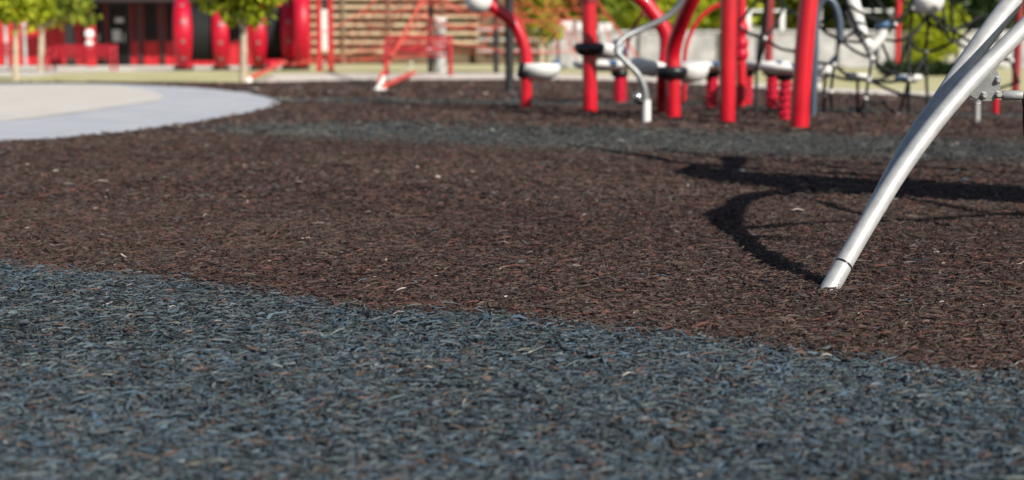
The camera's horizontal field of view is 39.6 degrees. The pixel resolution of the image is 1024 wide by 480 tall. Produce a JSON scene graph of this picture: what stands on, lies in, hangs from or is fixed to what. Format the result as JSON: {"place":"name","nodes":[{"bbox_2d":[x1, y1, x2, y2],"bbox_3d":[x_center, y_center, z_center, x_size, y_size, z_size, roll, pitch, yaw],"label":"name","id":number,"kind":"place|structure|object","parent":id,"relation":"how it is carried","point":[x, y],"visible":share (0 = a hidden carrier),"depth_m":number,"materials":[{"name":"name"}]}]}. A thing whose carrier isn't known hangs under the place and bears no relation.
{"place":"outdoors","nodes":[
{"label":"outdoors","id":0,"kind":"place"},
{"bbox_2d":[0,83,279,141],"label":"concrete pad","id":1,"kind":"object","parent":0,"point":[176,104],"visible":0.73,"depth_m":10.81,"materials":[{"name":"grey concrete"}]},
{"bbox_2d":[0,84,162,120],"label":"concrete pad","id":2,"kind":"object","parent":1,"relation":"on","point":[23,101],"visible":1,"depth_m":14.60,"materials":[{"name":"beige concrete"}]},
{"bbox_2d":[0,65,294,75],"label":"paving","id":3,"kind":"structure","parent":0,"point":[30,70],"depth_m":48.41,"materials":[{"name":"beige concrete"}]},
{"bbox_2d":[3,25,7,66],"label":"white post","id":4,"kind":"object","parent":3,"relation":"on","point":[5,32],"visible":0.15,"depth_m":55.84,"materials":[{"name":"concrete"}]},
{"bbox_2d":[0,43,12,68],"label":"park bench","id":5,"kind":"object","parent":3,"relation":"on","point":[9,49],"visible":0.64,"depth_m":43.96,"materials":[{"name":"red paint"}]},
{"bbox_2d":[22,23,27,66],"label":"white post","id":6,"kind":"object","parent":3,"relation":"on","point":[24,46],"visible":0.98,"depth_m":55.87,"materials":[{"name":"concrete"}]},
{"bbox_2d":[23,0,102,71],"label":"young tree","id":7,"kind":"object","parent":3,"relation":"on","point":[75,10],"visible":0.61,"depth_m":38.45,"materials":[{"name":"green plant"}]},
{"bbox_2d":[47,45,117,70],"bbox_3d":[-11.694,-4.962,38.746,1.768,0.715,0.638,0,7,0],"label":"park bench","id":8,"kind":"object","parent":3,"relation":"on","point":[109,50],"visible":1,"depth_m":38.93,"materials":[{"name":"red paint"}]},
{"bbox_2d":[85,26,96,66],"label":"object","id":9,"kind":"object","parent":3,"relation":"on","point":[90,35],"visible":0.78,"depth_m":52.85,"materials":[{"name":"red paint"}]},
{"bbox_2d":[183,61,192,69],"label":"spring knob","id":10,"kind":"object","parent":3,"relation":"on","point":[188,66],"visible":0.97,"depth_m":42.20,"materials":[{"name":"red plastic"}]},
{"bbox_2d":[173,0,229,69],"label":"crawl tunnel","id":11,"kind":"structure","parent":3,"relation":"on","point":[198,35],"depth_m":41.80,"materials":[{"name":"red plastic"}]},
{"bbox_2d":[0,0,311,64],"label":"red building","id":12,"kind":"structure","parent":0,"point":[138,32],"depth_m":60.86,"materials":[{"name":"paint"}]},
{"bbox_2d":[81,4,90,62],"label":"window","id":13,"kind":"structure","parent":12,"relation":"in","point":[82,28],"depth_m":60.80,"materials":[{"name":"black glass"}]},
{"bbox_2d":[92,3,106,64],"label":"door","id":14,"kind":"structure","parent":12,"relation":"in","point":[100,24],"depth_m":60.80,"materials":[{"name":"grey paint"}]},
{"bbox_2d":[106,3,130,64],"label":"door","id":15,"kind":"structure","parent":12,"relation":"in","point":[114,10],"depth_m":60.80,"materials":[{"name":"grey paint"}]},
{"bbox_2d":[130,3,137,42],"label":"window","id":16,"kind":"structure","parent":12,"relation":"in","point":[134,16],"depth_m":60.76,"materials":[{"name":"glass"}]},
{"bbox_2d":[141,3,159,42],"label":"window","id":17,"kind":"structure","parent":12,"relation":"in","point":[150,11],"depth_m":60.76,"materials":[{"name":"black glass"}]},
{"bbox_2d":[163,3,173,42],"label":"window","id":18,"kind":"structure","parent":12,"relation":"in","point":[167,7],"depth_m":60.76,"materials":[{"name":"black glass"}]},
{"bbox_2d":[191,3,211,6],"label":"window","id":19,"kind":"structure","parent":12,"relation":"in","point":[196,4],"depth_m":60.65,"materials":[{"name":"red paint"}]},
{"bbox_2d":[229,20,239,42],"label":"window","id":20,"kind":"structure","parent":12,"relation":"in","point":[234,34],"depth_m":60.82,"materials":[{"name":"black glass"}]},
{"bbox_2d":[433,17,445,72],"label":"white pillar","id":21,"kind":"structure","parent":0,"point":[439,64],"depth_m":36.48,"materials":[{"name":"concrete"}]},
{"bbox_2d":[0,78,1023,479],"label":"rubber ground","id":22,"kind":"structure","parent":0,"point":[598,253],"depth_m":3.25,"materials":[{"name":"brown rubber"}]},
{"bbox_2d":[189,0,286,82],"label":"young tree","id":23,"kind":"object","parent":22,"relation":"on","point":[243,14],"visible":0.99,"depth_m":22.45,"materials":[{"name":"green plant"}]},
{"bbox_2d":[503,0,515,92],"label":"dark pole","id":24,"kind":"object","parent":22,"relation":"on","point":[509,58],"visible":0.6,"depth_m":17.00,"materials":[{"name":"metal"}]},
{"bbox_2d":[0,80,1023,479],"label":"blue rubber mulch","id":25,"kind":"object","parent":22,"relation":"on","point":[302,378],"visible":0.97,"depth_m":1.89,"materials":[{"name":"rubber"}]},
{"bbox_2d":[465,0,560,108],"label":"climbing post","id":26,"kind":"object","parent":22,"relation":"on","point":[528,71],"visible":0.99,"depth_m":12.02,"materials":[{"name":"red plastic"}]},
{"bbox_2d":[174,96,1023,168],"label":"grey rubber mulch","id":27,"kind":"object","parent":22,"relation":"on","point":[683,140],"visible":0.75,"depth_m":7.76,"materials":[{"name":"grey rubber"}]},
{"bbox_2d":[572,60,627,101],"bbox_3d":[0.844,-1.483,13.422,0.559,0.427,0.559,0,7,0],"label":"stepping pod","id":28,"kind":"object","parent":27,"relation":"on","point":[618,73],"visible":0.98,"depth_m":13.34,"materials":[{"name":"red plastic"}]},
{"bbox_2d":[624,0,654,101],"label":"curved rail","id":29,"kind":"object","parent":27,"relation":"on","point":[640,16],"visible":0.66,"depth_m":13.36,"materials":[{"name":"red metal"}]},
{"bbox_2d":[574,0,626,112],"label":"climbing post","id":30,"kind":"object","parent":22,"relation":"on","point":[589,49],"visible":0.84,"depth_m":11.23,"materials":[{"name":"red metal"}]},
{"bbox_2d":[613,0,683,122],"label":"winding pole","id":31,"kind":"object","parent":22,"relation":"on","point":[645,101],"visible":1,"depth_m":9.39,"materials":[{"name":"grey metal"}]},
{"bbox_2d":[631,0,708,117],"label":"climbing post","id":32,"kind":"object","parent":22,"relation":"on","point":[669,71],"visible":0.94,"depth_m":10.37,"materials":[{"name":"red metal"}]},
{"bbox_2d":[680,61,718,106],"bbox_3d":[1.643,-1.331,12.275,0.500,0.423,0.500,0,7,0],"label":"stepping pod","id":33,"kind":"object","parent":22,"relation":"on","point":[712,85],"visible":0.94,"depth_m":12.23,"materials":[{"name":"red plastic"}]},
{"bbox_2d":[681,2,720,101],"bbox_3d":[1.940,-1.798,13.381,0.686,1.064,0.058,0,7,0],"label":"curved rail","id":34,"kind":"object","parent":22,"relation":"on","point":[698,20],"visible":0.73,"depth_m":13.35,"materials":[{"name":"red metal"}]},
{"bbox_2d":[719,0,736,121],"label":"climbing post","id":35,"kind":"object","parent":22,"relation":"on","point":[727,59],"visible":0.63,"depth_m":9.51,"materials":[{"name":"red metal"}]},
{"bbox_2d":[736,0,748,106],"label":"climbing post","id":36,"kind":"object","parent":22,"relation":"on","point":[742,44],"visible":0.74,"depth_m":12.35,"materials":[{"name":"red plastic"}]},
{"bbox_2d":[746,61,754,104],"bbox_3d":[2.157,-1.412,12.906,0.362,0.419,0.362,0,7,0],"label":"post","id":37,"kind":"object","parent":22,"relation":"on","point":[750,73],"visible":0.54,"depth_m":12.86,"materials":[{"name":"red plastic"}]},
{"bbox_2d":[745,61,789,107],"bbox_3d":[2.153,-1.295,11.982,0.380,0.427,0.380,0,7,0],"label":"stepping pod","id":38,"kind":"object","parent":22,"relation":"on","point":[771,91],"visible":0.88,"depth_m":11.94,"materials":[{"name":"red plastic"}]},
{"bbox_2d":[757,63,793,119],"bbox_3d":[1.888,-1.027,9.962,0.342,0.418,0.342,0,7,0],"label":"stepping pod","id":39,"kind":"object","parent":22,"relation":"on","point":[783,73],"visible":0.94,"depth_m":9.92,"materials":[{"name":"red plastic"}]},
{"bbox_2d":[790,0,817,127],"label":"climbing post","id":40,"kind":"object","parent":22,"relation":"on","point":[803,60],"visible":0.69,"depth_m":8.83,"materials":[{"name":"red metal"}]},
{"bbox_2d":[809,0,843,114],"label":"arched rail","id":41,"kind":"object","parent":22,"relation":"on","point":[835,7],"visible":0.82,"depth_m":10.52,"materials":[{"name":"grey metal"}]},
{"bbox_2d":[737,0,1019,117],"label":"rope net","id":42,"kind":"object","parent":22,"relation":"on","point":[856,14],"visible":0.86,"depth_m":10.73,"materials":[{"name":"fabric"}]},
{"bbox_2d":[819,0,1023,293],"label":"climbing arch","id":43,"kind":"structure","parent":22,"relation":"on","point":[973,72],"depth_m":2.96,"materials":[{"name":"silver metal"}]},
{"bbox_2d":[974,101,980,121],"bbox_3d":[3.138,-0.855,9.597,0.044,0.172,0.041,0,7,0],"label":"post","id":44,"kind":"object","parent":22,"relation":"on","point":[977,111],"visible":0.94,"depth_m":9.58,"materials":[{"name":"silver metal"}]},
{"bbox_2d":[993,98,998,113],"bbox_3d":[3.684,-1.021,10.836,0.053,0.182,0.049,0,7,0],"label":"ground anchor","id":45,"kind":"object","parent":22,"relation":"on","point":[996,106],"visible":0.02,"depth_m":10.82,"materials":[{"name":"red paint"}]},
{"bbox_2d":[0,57,1023,92],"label":"lawn","id":46,"kind":"structure","parent":0,"point":[935,82],"depth_m":34.25,"materials":[{"name":"green plant"}]},
{"bbox_2d":[0,0,65,79],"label":"young tree","id":47,"kind":"object","parent":46,"relation":"on","point":[16,13],"visible":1,"depth_m":26.96,"materials":[{"name":"green plant"}]},
{"bbox_2d":[266,59,276,69],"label":"spring knob","id":48,"kind":"object","parent":46,"relation":"on","point":[271,62],"visible":0.49,"depth_m":41.29,"materials":[{"name":"red plastic"}]},
{"bbox_2d":[249,0,294,68],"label":"crawl tunnel","id":49,"kind":"structure","parent":46,"relation":"on","point":[274,40],"depth_m":42.23,"materials":[{"name":"red plastic"}]},
{"bbox_2d":[294,0,309,69],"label":"wheel ring","id":50,"kind":"object","parent":46,"relation":"on","point":[301,22],"visible":0.99,"depth_m":41.19,"materials":[{"name":"red plastic"}]},
{"bbox_2d":[316,0,333,71],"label":"sign board","id":51,"kind":"object","parent":46,"relation":"on","point":[324,18],"visible":1,"depth_m":37.16,"materials":[{"name":"red paint"}]},
{"bbox_2d":[311,0,482,63],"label":"slat fence","id":52,"kind":"object","parent":46,"relation":"on","point":[344,11],"visible":0.45,"depth_m":69.46,"materials":[{"name":"brown wood"}]},
{"bbox_2d":[427,0,434,71],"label":"black post","id":53,"kind":"object","parent":46,"relation":"on","point":[430,59],"visible":0.65,"depth_m":35.82,"materials":[{"name":"metal"}]},
{"bbox_2d":[247,0,637,89],"bbox_3d":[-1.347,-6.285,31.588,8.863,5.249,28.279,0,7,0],"label":"rope pyramid","id":54,"kind":"object","parent":46,"relation":"on","point":[381,85],"visible":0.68,"depth_m":34.55,"materials":[{"name":"red fabric"}]},
{"bbox_2d":[476,0,546,63],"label":"rail fence","id":55,"kind":"object","parent":46,"relation":"on","point":[487,58],"visible":0.46,"depth_m":69.63,"materials":[{"name":"grey metal"}]},
{"bbox_2d":[500,0,575,62],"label":"young tree","id":56,"kind":"object","parent":46,"relation":"on","point":[545,33],"visible":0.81,"depth_m":37.15,"materials":[{"name":"green plant"}]},
{"bbox_2d":[559,20,573,29],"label":"white screen","id":57,"kind":"object","parent":46,"relation":"on","point":[570,24],"visible":0.16,"depth_m":48.60,"materials":[{"name":"paint"}]},
{"bbox_2d":[575,21,581,29],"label":"white screen","id":58,"kind":"object","parent":46,"relation":"on","point":[578,25],"visible":0.21,"depth_m":48.61,"materials":[{"name":"paint"}]},
{"bbox_2d":[515,0,641,42],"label":"tree","id":59,"kind":"object","parent":46,"relation":"on","point":[611,8],"visible":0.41,"depth_m":69.86,"materials":[{"name":"green plant"}]},
{"bbox_2d":[598,22,612,29],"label":"white screen","id":60,"kind":"object","parent":46,"relation":"on","point":[609,26],"visible":0.31,"depth_m":48.61,"materials":[{"name":"paint"}]},
{"bbox_2d":[613,0,706,29],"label":"tree","id":61,"kind":"object","parent":46,"relation":"on","point":[665,6],"visible":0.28,"depth_m":71.05,"materials":[{"name":"green plant"}]},
{"bbox_2d":[689,0,763,29],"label":"tree","id":62,"kind":"object","parent":46,"relation":"on","point":[710,20],"visible":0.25,"depth_m":73.59,"materials":[{"name":"green plant"}]},
{"bbox_2d":[762,0,773,75],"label":"post","id":63,"kind":"object","parent":46,"relation":"on","point":[768,51],"visible":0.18,"depth_m":32.33,"materials":[{"name":"red metal"}]},
{"bbox_2d":[554,30,1023,67],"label":"pale wall","id":64,"kind":"structure","parent":46,"relation":"on","point":[704,45],"depth_m":47.79,"materials":[{"name":"concrete"}]},
{"bbox_2d":[746,0,842,29],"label":"tree","id":65,"kind":"object","parent":46,"relation":"on","point":[790,21],"visible":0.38,"depth_m":72.96,"materials":[{"name":"green plant"}]},
{"bbox_2d":[791,0,846,29],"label":"tree","id":66,"kind":"object","parent":46,"relation":"on","point":[828,26],"visible":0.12,"depth_m":72.96,"materials":[{"name":"green plant"}]},
{"bbox_2d":[746,9,953,29],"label":"white frame fence","id":67,"kind":"object","parent":46,"relation":"on","point":[782,19],"visible":0.21,"depth_m":48.94,"materials":[{"name":"paint"}]},
{"bbox_2d":[833,0,909,29],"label":"tree","id":68,"kind":"object","parent":46,"relation":"on","point":[886,5],"visible":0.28,"depth_m":68.64,"materials":[{"name":"green plant"}]},
{"bbox_2d":[894,0,901,62],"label":"post","id":69,"kind":"object","parent":46,"relation":"on","point":[898,29],"visible":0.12,"depth_m":34.60,"materials":[{"name":"red metal"}]},
{"bbox_2d":[874,58,954,75],"bbox_3d":[9.053,-3.792,31.472,2.056,0.514,0.731,0,7,0],"label":"hedge","id":70,"kind":"object","parent":46,"relation":"on","point":[938,68],"visible":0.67,"depth_m":31.36,"materials":[{"name":"green plant"}]},
{"bbox_2d":[894,0,969,62],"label":"bush","id":71,"kind":"object","parent":46,"relation":"on","point":[936,38],"visible":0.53,"depth_m":47.41,"materials":[{"name":"green plant"}]},
{"bbox_2d":[945,0,1023,29],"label":"tree","id":72,"kind":"object","parent":46,"relation":"on","point":[974,8],"visible":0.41,"depth_m":68.05,"materials":[{"name":"green plant"}]},
{"bbox_2d":[253,73,999,98],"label":"path","id":73,"kind":"structure","parent":0,"point":[313,77],"depth_m":29.18,"materials":[{"name":"concrete"}]},
{"bbox_2d":[383,36,452,75],"bbox_3d":[-2.008,-3.957,30.509,1.450,0.853,0.638,0,7,0],"label":"park bench","id":74,"kind":"object","parent":73,"relation":"on","point":[449,49],"visible":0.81,"depth_m":30.69,"materials":[{"name":"red paint"}]},
{"bbox_2d":[1011,2,1022,89],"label":"post","id":75,"kind":"object","parent":73,"relation":"on","point":[1017,49],"depth_m":15.43,"materials":[{"name":"red metal"}]}
]}

